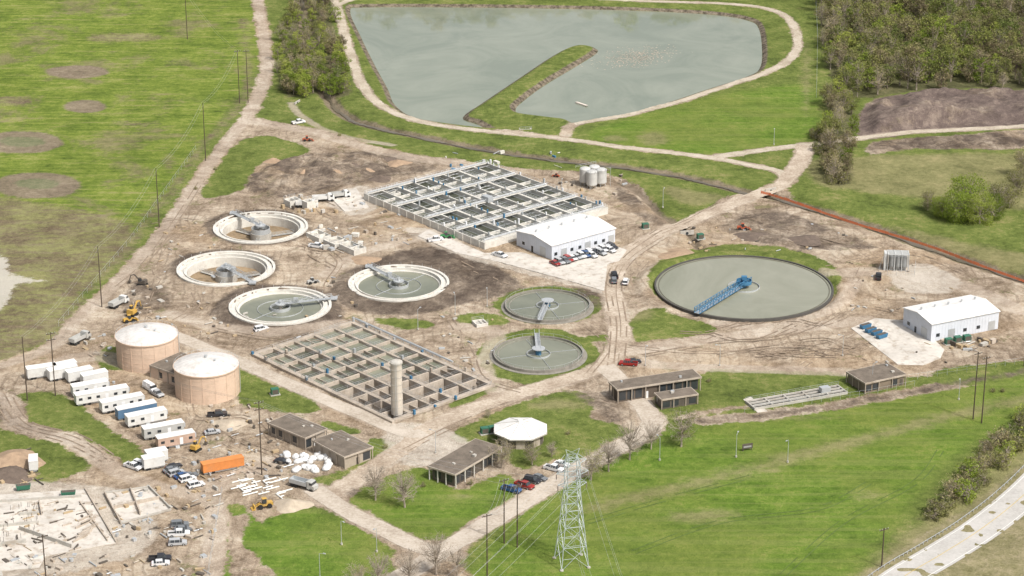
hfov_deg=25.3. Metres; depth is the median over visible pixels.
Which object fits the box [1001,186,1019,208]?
budding tree
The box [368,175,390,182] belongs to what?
soil pile
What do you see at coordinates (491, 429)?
electrical cabinet
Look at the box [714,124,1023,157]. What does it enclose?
gravel road
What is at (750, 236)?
soil pile
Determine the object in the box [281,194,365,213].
construction materials
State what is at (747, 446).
entrance sign
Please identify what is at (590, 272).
concrete apron
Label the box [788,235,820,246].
soil pile
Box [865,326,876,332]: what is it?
dumpster
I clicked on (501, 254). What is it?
parked pickup truck
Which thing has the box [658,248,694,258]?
soil pile
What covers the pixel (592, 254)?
parked suv
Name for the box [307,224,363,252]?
construction materials
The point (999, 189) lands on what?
budding tree
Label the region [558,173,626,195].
construction materials
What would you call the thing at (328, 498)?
plant road
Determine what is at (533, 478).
parked suv
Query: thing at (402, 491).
bare tree
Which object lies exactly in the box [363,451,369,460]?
windows
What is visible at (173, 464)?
parked car
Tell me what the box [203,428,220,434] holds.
parked car
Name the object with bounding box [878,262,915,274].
chain link fence
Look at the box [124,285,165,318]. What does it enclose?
construction materials
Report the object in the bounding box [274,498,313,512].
sand pile
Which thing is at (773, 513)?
lawn wheel tracks
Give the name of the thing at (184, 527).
parked car
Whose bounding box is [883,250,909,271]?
chemical silos
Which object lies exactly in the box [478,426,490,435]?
electrical cabinet
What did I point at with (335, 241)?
concrete vault
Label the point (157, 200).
utility pole
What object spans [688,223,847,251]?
construction materials
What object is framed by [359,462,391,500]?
bare tree
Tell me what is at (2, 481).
construction materials
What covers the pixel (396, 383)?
concrete silo
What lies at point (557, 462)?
parked car
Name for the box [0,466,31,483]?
soil pile
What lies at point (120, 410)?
box trailer
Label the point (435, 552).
bare tree
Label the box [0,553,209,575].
construction materials
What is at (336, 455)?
columns
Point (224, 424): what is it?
sand pile
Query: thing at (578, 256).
parked car
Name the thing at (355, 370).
treatment basin
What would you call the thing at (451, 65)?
pond water
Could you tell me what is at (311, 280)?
wheel loader
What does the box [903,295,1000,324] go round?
roof
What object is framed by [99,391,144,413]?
site office trailer
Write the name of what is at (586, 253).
parked pickup truck
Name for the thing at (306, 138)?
wheel loader
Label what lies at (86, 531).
foundation walls
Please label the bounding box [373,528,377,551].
street lamp
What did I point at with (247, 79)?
utility pole
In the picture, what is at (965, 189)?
willow tree
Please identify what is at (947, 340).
electrical cabinet
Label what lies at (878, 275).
parked pickup truck
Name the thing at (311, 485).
dump truck
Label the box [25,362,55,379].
box trailer
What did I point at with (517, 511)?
utility pole
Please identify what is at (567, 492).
transmission tower
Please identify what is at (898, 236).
orange safety fence
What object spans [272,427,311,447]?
windows
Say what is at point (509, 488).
parked pickup truck
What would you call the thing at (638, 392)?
windows
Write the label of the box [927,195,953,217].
willow tree
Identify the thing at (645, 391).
columns
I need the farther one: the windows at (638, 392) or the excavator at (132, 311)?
the excavator at (132, 311)
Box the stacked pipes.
[231,477,292,498]
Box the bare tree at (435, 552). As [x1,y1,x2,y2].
[419,531,452,574]
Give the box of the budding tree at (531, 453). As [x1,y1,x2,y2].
[521,439,541,464]
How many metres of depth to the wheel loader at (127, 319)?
744.77 m
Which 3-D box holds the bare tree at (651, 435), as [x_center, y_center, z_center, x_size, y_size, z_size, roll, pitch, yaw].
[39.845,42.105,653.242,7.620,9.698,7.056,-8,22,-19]
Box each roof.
[149,351,185,374]
[267,413,327,439]
[312,430,373,458]
[427,438,502,475]
[494,417,546,440]
[516,213,616,246]
[609,369,701,390]
[846,363,906,384]
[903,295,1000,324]
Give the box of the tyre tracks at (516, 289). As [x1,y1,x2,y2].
[0,157,976,460]
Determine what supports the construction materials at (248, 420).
on the ground
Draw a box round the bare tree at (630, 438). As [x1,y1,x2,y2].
[615,420,646,459]
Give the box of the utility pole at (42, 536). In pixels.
[37,534,47,575]
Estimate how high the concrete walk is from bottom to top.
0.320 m
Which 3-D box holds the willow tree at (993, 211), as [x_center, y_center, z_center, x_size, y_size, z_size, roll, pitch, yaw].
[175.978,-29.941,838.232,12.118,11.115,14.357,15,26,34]
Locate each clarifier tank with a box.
[176,248,274,286]
[213,209,307,243]
[228,284,337,325]
[348,262,448,301]
[654,255,833,321]
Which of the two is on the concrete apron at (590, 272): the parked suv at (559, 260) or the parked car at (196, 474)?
the parked suv at (559, 260)
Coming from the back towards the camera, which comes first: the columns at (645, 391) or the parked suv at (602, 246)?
the parked suv at (602, 246)
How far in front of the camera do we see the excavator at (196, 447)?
653.67 m
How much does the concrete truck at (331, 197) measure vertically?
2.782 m
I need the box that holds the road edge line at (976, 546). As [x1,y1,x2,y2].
[928,512,1023,575]
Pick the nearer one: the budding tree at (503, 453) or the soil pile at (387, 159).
the budding tree at (503, 453)
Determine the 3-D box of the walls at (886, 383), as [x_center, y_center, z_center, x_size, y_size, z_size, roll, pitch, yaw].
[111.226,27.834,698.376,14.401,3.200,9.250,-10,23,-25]
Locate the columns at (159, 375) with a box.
[149,367,168,383]
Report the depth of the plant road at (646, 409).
685.53 m
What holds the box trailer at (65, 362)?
on the ground
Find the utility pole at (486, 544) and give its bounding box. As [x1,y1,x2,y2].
[482,513,491,575]
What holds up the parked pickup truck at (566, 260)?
on the concrete apron at (590, 272)
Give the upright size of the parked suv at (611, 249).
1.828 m
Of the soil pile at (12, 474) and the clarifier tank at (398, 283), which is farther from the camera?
the clarifier tank at (398, 283)
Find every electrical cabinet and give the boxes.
[269,387,280,396]
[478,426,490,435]
[488,425,493,433]
[640,222,649,229]
[695,233,703,239]
[942,337,952,345]
[953,335,962,342]
[962,334,972,342]
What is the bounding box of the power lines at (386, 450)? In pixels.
[24,0,619,575]
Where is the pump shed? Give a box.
[654,387,698,409]
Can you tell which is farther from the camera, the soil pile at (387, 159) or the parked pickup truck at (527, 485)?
the soil pile at (387, 159)
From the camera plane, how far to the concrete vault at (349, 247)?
806.76 m
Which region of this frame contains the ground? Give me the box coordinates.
[0,0,1023,575]
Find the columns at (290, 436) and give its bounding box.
[268,425,326,450]
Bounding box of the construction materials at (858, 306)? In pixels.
[849,262,955,362]
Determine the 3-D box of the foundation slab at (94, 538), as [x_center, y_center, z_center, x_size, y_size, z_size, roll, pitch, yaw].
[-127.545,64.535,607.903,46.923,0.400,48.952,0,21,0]
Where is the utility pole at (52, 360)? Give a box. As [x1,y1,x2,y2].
[46,332,55,395]
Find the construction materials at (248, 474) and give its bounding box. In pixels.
[182,448,293,481]
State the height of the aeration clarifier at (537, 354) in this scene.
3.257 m
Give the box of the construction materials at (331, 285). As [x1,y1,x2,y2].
[326,276,357,306]
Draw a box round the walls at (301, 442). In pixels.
[270,426,324,448]
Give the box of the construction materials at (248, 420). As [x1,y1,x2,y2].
[246,417,282,456]
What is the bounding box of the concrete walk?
[743,397,766,412]
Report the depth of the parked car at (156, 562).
589.11 m
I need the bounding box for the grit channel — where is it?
[745,381,847,410]
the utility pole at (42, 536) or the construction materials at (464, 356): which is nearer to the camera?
the utility pole at (42, 536)
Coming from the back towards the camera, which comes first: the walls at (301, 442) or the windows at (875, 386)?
the windows at (875, 386)
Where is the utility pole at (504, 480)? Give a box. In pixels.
[499,478,508,543]
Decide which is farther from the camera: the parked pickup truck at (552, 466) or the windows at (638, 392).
the windows at (638, 392)
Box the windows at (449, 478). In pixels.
[435,451,497,483]
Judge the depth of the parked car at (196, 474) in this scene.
637.66 m
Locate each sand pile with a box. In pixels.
[212,419,247,431]
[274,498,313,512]
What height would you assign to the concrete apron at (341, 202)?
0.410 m
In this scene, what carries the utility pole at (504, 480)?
on the ground
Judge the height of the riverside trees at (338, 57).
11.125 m
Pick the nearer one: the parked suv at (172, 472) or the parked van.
the parked suv at (172, 472)
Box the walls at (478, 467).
[432,457,497,485]
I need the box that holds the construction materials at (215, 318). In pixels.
[200,312,347,344]
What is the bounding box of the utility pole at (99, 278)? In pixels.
[97,246,101,306]
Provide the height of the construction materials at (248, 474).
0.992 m
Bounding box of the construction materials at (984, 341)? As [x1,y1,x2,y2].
[940,335,997,351]
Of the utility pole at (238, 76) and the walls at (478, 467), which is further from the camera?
the utility pole at (238, 76)
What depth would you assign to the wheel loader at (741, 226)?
827.55 m
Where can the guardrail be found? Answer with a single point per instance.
(948, 526)
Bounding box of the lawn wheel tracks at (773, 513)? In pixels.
[586,450,943,574]
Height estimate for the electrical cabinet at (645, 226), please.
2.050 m
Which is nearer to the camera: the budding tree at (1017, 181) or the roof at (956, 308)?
the roof at (956, 308)
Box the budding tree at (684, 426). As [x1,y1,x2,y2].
[664,406,699,446]
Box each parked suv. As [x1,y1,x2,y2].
[133,458,143,468]
[167,468,185,476]
[168,537,186,546]
[170,519,188,527]
[178,473,196,482]
[186,479,204,488]
[253,324,268,331]
[523,474,541,484]
[553,256,565,264]
[562,254,574,261]
[576,250,587,258]
[588,250,597,258]
[595,247,607,255]
[598,244,607,251]
[605,245,616,252]
[606,241,618,248]
[611,276,616,283]
[622,278,628,284]
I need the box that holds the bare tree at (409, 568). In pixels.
[392,547,423,575]
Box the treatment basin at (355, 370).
[250,317,495,423]
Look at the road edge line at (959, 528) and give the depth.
609.88 m
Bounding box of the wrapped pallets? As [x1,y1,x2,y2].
[283,450,332,472]
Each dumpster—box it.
[16,483,30,490]
[61,489,75,495]
[859,322,871,328]
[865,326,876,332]
[870,328,882,335]
[876,332,887,338]
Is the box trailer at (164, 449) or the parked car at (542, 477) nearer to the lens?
the parked car at (542, 477)
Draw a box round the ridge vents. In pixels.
[920,297,975,309]
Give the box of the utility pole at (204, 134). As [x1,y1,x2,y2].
[202,103,205,160]
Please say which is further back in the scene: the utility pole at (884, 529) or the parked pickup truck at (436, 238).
the parked pickup truck at (436, 238)
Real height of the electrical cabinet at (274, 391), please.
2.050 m
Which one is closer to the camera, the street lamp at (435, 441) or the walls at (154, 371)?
the street lamp at (435, 441)
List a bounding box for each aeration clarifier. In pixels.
[490,329,586,374]
[501,286,593,324]
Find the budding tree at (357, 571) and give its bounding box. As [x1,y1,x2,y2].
[342,559,368,575]
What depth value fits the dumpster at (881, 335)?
731.64 m
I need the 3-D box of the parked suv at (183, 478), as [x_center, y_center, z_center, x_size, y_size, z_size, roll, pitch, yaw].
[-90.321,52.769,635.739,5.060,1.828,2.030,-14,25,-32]
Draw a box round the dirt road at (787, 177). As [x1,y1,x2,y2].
[327,144,812,496]
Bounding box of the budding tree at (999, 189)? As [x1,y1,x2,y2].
[988,179,1017,212]
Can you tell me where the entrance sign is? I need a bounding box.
[742,443,752,450]
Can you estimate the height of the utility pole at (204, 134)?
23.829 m
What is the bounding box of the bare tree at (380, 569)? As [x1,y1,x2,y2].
[366,549,391,575]
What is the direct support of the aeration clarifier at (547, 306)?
on the ground
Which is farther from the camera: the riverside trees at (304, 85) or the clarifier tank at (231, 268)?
the riverside trees at (304, 85)
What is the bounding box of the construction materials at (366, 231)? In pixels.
[364,210,411,244]
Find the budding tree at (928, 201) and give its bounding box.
[918,189,935,209]
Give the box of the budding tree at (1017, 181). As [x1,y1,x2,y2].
[1004,166,1023,195]
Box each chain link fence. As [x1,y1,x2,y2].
[58,148,193,324]
[207,487,221,571]
[744,381,914,412]
[816,8,817,95]
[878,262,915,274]
[909,357,1022,377]
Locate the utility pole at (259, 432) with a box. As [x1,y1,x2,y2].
[254,401,263,474]
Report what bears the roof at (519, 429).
on the walls at (529, 443)
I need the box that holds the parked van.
[142,379,156,391]
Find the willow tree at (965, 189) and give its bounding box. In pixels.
[945,169,990,211]
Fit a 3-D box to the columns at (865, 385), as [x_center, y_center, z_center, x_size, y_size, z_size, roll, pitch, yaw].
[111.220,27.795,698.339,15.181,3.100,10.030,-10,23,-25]
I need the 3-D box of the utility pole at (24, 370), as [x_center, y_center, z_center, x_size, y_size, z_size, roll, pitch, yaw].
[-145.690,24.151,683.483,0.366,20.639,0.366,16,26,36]
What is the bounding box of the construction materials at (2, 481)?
[0,448,43,484]
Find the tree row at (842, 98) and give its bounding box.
[814,69,861,177]
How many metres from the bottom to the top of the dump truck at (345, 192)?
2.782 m
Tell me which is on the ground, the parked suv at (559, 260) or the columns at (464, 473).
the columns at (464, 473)
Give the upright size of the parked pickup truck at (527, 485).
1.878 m
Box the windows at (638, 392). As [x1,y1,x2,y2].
[619,380,697,400]
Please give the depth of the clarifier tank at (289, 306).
757.79 m
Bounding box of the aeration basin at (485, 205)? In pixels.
[364,159,607,249]
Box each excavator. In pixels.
[126,300,142,316]
[128,274,147,285]
[189,436,207,452]
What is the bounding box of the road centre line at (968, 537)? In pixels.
[905,495,1022,575]
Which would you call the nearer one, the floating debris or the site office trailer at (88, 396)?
the site office trailer at (88, 396)
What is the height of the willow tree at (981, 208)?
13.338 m
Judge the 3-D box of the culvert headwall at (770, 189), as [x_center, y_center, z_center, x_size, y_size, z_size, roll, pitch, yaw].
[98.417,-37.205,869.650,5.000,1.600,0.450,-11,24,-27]
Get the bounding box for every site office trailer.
[70,378,109,395]
[73,383,129,405]
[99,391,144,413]
[124,406,167,427]
[141,418,184,439]
[155,428,197,448]
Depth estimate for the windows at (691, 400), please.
682.05 m
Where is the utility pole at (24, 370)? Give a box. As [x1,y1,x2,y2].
[22,337,27,400]
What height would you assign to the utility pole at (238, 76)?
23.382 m
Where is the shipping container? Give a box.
[200,454,244,473]
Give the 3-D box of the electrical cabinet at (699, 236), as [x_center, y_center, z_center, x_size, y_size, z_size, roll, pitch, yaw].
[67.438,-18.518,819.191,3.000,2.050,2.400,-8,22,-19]
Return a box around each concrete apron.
[333,188,368,211]
[418,230,626,290]
[851,318,943,364]
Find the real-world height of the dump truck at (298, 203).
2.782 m
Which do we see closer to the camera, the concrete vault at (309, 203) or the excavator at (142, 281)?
the excavator at (142, 281)
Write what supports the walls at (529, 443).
on the ground
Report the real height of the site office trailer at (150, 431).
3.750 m
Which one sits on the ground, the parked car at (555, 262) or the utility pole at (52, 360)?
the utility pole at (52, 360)
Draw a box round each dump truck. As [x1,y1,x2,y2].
[69,329,90,345]
[108,294,129,308]
[289,475,318,491]
[295,199,317,207]
[328,189,350,198]
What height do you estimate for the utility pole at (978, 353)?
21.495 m
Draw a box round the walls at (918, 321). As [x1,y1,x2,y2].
[903,309,998,340]
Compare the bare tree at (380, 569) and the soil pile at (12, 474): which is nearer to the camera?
the bare tree at (380, 569)
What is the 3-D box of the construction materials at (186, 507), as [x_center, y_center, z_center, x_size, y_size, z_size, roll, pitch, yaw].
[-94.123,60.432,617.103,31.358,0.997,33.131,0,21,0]
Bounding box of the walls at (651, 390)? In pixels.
[612,379,697,401]
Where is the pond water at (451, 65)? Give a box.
[350,7,761,126]
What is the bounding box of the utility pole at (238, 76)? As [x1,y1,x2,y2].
[234,50,239,102]
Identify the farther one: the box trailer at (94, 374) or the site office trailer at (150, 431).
the box trailer at (94, 374)
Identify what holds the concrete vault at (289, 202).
on the ground
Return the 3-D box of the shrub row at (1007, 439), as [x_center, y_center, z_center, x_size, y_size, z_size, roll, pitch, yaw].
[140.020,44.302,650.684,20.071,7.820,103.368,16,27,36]
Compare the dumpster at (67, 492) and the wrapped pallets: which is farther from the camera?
the wrapped pallets
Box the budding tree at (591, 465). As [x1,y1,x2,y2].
[574,446,605,479]
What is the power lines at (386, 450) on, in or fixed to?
attached to the utility pole at (52, 360)
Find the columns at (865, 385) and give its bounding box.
[846,373,905,393]
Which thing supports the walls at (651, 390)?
on the ground
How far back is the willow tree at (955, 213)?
833.79 m
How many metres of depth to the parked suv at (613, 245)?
809.06 m
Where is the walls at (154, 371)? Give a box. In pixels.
[151,367,174,385]
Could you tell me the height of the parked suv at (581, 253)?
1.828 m
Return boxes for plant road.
[179,332,428,437]
[304,486,455,558]
[387,418,663,575]
[595,364,662,421]
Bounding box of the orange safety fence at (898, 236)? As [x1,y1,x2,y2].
[761,191,1023,281]
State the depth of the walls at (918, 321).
734.50 m
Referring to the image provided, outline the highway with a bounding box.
[878,473,1023,575]
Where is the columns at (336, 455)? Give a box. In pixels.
[313,442,372,469]
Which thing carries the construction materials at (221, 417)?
on the ground
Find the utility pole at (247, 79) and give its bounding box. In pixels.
[243,51,248,102]
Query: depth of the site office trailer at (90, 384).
689.63 m
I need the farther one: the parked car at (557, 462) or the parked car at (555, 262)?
the parked car at (555, 262)
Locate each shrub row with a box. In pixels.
[807,128,852,183]
[920,403,1023,520]
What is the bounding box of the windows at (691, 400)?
[656,397,695,407]
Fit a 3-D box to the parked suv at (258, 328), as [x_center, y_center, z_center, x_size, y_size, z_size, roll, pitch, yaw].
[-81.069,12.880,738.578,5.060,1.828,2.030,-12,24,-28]
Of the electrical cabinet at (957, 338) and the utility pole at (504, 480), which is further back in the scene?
the electrical cabinet at (957, 338)
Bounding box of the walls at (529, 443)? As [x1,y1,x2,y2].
[498,436,542,448]
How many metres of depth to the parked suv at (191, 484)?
631.44 m
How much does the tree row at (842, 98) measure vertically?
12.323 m
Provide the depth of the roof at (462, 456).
640.17 m
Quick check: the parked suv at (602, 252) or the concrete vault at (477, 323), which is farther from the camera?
the parked suv at (602, 252)
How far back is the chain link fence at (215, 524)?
610.64 m
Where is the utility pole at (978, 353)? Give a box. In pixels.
[972,352,981,419]
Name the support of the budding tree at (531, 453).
on the ground
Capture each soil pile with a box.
[0,449,45,468]
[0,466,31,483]
[263,158,279,162]
[351,256,381,264]
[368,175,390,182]
[384,157,396,161]
[387,160,412,166]
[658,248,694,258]
[733,232,768,241]
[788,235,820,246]
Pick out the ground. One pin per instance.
(100, 102)
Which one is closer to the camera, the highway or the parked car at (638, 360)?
the highway
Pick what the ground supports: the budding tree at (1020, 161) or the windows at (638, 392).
the budding tree at (1020, 161)
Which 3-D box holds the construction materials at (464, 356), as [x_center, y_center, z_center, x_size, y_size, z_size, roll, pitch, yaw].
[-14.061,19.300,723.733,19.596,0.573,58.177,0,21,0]
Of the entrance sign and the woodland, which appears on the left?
the entrance sign
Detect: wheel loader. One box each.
[122,314,138,323]
[250,497,272,510]
[302,135,313,141]
[307,277,320,284]
[440,231,454,238]
[737,223,751,229]
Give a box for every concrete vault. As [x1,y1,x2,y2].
[283,193,300,207]
[302,195,317,209]
[306,226,330,242]
[323,235,348,247]
[339,238,365,255]
[384,187,400,195]
[472,316,487,327]
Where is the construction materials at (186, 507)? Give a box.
[109,485,223,541]
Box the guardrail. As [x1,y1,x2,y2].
[868,465,1023,575]
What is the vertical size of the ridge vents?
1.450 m
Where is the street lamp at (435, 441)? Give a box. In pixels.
[429,429,436,453]
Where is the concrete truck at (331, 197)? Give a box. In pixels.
[312,193,334,201]
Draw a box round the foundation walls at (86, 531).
[0,485,171,550]
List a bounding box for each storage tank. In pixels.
[114,320,179,372]
[173,349,240,404]
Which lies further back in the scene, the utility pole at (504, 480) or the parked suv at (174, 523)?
the parked suv at (174, 523)
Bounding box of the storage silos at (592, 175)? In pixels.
[576,161,610,187]
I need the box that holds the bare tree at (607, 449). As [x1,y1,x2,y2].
[598,435,623,471]
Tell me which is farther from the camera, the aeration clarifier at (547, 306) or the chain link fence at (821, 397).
the aeration clarifier at (547, 306)
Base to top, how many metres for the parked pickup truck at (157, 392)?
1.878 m
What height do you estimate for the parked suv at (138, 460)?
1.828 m
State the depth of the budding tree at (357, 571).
575.19 m
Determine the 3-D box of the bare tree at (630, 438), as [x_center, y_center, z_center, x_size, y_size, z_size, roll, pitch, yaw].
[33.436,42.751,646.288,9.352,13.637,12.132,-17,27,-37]
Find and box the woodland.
[812,0,1023,96]
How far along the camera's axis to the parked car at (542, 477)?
635.78 m
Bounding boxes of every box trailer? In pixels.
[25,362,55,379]
[28,453,37,471]
[46,362,77,381]
[54,358,76,365]
[65,365,92,382]
[79,368,110,381]
[114,399,156,419]
[141,451,167,470]
[144,446,170,460]
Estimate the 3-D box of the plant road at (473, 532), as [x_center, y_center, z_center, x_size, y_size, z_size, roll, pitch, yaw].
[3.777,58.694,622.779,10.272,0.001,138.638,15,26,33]
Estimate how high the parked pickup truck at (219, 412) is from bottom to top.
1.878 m
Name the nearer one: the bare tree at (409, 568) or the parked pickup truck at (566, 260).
the bare tree at (409, 568)
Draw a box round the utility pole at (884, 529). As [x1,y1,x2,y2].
[879,528,888,565]
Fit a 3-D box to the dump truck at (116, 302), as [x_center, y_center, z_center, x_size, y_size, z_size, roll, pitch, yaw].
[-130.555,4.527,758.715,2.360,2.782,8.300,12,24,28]
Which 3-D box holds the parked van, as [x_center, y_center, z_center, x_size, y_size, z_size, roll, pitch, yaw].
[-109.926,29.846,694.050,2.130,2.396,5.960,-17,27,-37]
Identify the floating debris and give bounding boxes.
[580,44,676,69]
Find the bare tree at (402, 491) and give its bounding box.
[387,467,420,507]
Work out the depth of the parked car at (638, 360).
713.09 m
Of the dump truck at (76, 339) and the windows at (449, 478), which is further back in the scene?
the dump truck at (76, 339)
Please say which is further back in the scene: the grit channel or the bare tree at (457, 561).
the grit channel
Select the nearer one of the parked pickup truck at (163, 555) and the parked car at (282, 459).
the parked pickup truck at (163, 555)
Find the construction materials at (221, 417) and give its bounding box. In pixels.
[203,403,261,447]
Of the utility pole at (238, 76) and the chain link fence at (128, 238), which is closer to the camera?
the chain link fence at (128, 238)
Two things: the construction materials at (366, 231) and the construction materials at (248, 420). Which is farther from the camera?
the construction materials at (366, 231)
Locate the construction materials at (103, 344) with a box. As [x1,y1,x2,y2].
[82,333,114,383]
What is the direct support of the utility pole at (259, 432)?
on the ground
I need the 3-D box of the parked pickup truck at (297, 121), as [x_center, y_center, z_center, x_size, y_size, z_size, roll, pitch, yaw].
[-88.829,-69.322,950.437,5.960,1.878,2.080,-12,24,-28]
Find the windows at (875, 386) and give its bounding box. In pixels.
[866,379,897,391]
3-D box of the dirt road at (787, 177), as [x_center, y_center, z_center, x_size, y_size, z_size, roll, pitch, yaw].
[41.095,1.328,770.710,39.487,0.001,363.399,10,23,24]
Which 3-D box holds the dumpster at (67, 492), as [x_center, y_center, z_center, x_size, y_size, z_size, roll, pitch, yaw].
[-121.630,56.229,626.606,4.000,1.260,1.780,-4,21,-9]
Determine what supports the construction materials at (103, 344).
on the ground
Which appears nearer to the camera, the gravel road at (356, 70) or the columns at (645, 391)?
the columns at (645, 391)
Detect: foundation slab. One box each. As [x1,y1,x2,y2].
[0,489,114,570]
[107,488,170,520]
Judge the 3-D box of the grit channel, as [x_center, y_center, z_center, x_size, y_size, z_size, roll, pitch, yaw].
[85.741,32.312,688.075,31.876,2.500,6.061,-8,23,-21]
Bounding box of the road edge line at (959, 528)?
[882,476,1023,575]
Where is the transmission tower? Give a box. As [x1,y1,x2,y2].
[552,448,590,571]
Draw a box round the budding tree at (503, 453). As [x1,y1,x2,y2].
[488,438,515,467]
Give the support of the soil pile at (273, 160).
on the ground
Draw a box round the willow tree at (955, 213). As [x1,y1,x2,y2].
[936,185,976,224]
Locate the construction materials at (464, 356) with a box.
[439,314,493,385]
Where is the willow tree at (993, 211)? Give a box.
[981,191,1009,222]
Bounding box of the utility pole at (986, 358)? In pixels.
[981,356,990,422]
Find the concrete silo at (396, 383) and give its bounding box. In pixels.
[389,359,402,415]
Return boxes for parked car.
[151,558,169,566]
[162,466,179,473]
[164,462,182,467]
[173,471,185,478]
[173,525,191,530]
[185,471,198,476]
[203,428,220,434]
[273,457,289,464]
[533,473,547,481]
[549,259,560,265]
[553,459,569,467]
[573,253,582,259]
[629,358,641,363]
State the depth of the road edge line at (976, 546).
598.71 m
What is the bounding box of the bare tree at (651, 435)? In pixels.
[639,418,663,449]
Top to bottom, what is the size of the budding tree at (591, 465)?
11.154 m
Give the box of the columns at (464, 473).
[429,449,501,487]
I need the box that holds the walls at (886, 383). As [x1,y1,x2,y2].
[848,375,904,392]
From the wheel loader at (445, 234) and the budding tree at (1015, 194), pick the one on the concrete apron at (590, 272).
the wheel loader at (445, 234)
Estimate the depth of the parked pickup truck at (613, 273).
782.98 m
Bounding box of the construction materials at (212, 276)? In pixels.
[158,222,215,326]
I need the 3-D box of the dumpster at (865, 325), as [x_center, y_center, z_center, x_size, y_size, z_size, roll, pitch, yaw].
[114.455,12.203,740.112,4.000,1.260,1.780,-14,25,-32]
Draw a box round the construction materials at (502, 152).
[445,150,561,169]
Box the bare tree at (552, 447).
[547,441,557,456]
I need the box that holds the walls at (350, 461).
[315,443,370,467]
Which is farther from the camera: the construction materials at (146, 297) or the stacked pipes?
the construction materials at (146, 297)
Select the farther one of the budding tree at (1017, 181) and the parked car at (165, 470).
the budding tree at (1017, 181)
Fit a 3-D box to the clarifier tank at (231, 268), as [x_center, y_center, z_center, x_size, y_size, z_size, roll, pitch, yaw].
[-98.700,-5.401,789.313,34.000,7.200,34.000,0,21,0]
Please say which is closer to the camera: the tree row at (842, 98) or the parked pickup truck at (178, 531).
the parked pickup truck at (178, 531)
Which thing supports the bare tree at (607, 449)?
on the ground
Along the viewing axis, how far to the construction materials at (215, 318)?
741.28 m
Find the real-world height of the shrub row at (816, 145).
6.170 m
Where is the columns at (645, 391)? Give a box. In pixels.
[609,379,700,402]
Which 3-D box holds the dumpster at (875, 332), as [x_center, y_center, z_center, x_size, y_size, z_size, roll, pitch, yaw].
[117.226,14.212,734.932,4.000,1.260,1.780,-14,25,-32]
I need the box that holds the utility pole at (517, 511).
[513,483,521,547]
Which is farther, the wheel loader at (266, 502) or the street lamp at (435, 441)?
the street lamp at (435, 441)
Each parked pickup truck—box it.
[123,461,142,470]
[148,552,171,560]
[149,388,164,397]
[167,528,189,537]
[207,409,227,416]
[291,118,305,124]
[308,242,323,248]
[427,235,443,241]
[491,251,507,257]
[500,484,521,493]
[514,480,534,489]
[543,463,563,472]
[560,256,570,263]
[581,250,590,257]
[611,271,618,278]
[618,358,637,366]
[875,272,881,279]
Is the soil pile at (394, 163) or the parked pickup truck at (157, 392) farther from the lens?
the soil pile at (394, 163)
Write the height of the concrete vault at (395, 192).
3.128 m
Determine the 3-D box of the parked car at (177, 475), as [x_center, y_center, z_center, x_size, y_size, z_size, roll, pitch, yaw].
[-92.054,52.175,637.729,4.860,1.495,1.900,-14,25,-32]
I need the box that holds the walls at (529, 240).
[517,229,614,259]
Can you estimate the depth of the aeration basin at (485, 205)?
850.49 m
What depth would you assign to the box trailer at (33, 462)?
640.36 m
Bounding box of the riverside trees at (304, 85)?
[278,51,348,97]
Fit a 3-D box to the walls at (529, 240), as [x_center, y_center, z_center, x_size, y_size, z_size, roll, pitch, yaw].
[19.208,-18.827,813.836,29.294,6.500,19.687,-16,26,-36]
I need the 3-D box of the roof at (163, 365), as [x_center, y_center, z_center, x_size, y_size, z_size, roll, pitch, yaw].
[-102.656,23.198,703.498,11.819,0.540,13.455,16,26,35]
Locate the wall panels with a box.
[497,436,543,448]
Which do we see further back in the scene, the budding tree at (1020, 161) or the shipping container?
the budding tree at (1020, 161)
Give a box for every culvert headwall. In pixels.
[680,230,693,234]
[765,187,775,191]
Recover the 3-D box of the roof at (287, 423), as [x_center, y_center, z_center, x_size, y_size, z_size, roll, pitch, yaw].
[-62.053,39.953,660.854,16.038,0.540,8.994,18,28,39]
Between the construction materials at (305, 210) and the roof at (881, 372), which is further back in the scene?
the construction materials at (305, 210)
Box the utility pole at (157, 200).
[156,173,159,226]
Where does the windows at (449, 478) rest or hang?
attached to the walls at (478, 467)
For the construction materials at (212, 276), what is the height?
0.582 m
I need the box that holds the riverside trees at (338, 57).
[269,0,352,96]
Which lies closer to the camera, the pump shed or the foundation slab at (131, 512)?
the foundation slab at (131, 512)
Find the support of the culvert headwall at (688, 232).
on the ground
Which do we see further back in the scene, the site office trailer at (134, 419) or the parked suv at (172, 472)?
the site office trailer at (134, 419)
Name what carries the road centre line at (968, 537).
on the highway
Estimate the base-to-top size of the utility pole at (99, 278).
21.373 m
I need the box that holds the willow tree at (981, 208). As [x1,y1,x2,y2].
[963,191,1000,226]
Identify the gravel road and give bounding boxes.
[331,0,784,176]
[334,0,801,135]
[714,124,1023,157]
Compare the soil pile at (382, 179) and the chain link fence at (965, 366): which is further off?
the soil pile at (382, 179)
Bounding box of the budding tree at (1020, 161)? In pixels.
[1011,146,1023,174]
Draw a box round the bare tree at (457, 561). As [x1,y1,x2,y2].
[439,545,469,575]
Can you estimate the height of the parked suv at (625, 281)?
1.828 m
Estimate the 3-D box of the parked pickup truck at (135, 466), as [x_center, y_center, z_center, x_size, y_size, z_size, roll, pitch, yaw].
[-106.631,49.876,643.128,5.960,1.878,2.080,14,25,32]
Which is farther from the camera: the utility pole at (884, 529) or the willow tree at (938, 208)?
the willow tree at (938, 208)
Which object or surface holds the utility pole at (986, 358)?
on the ground

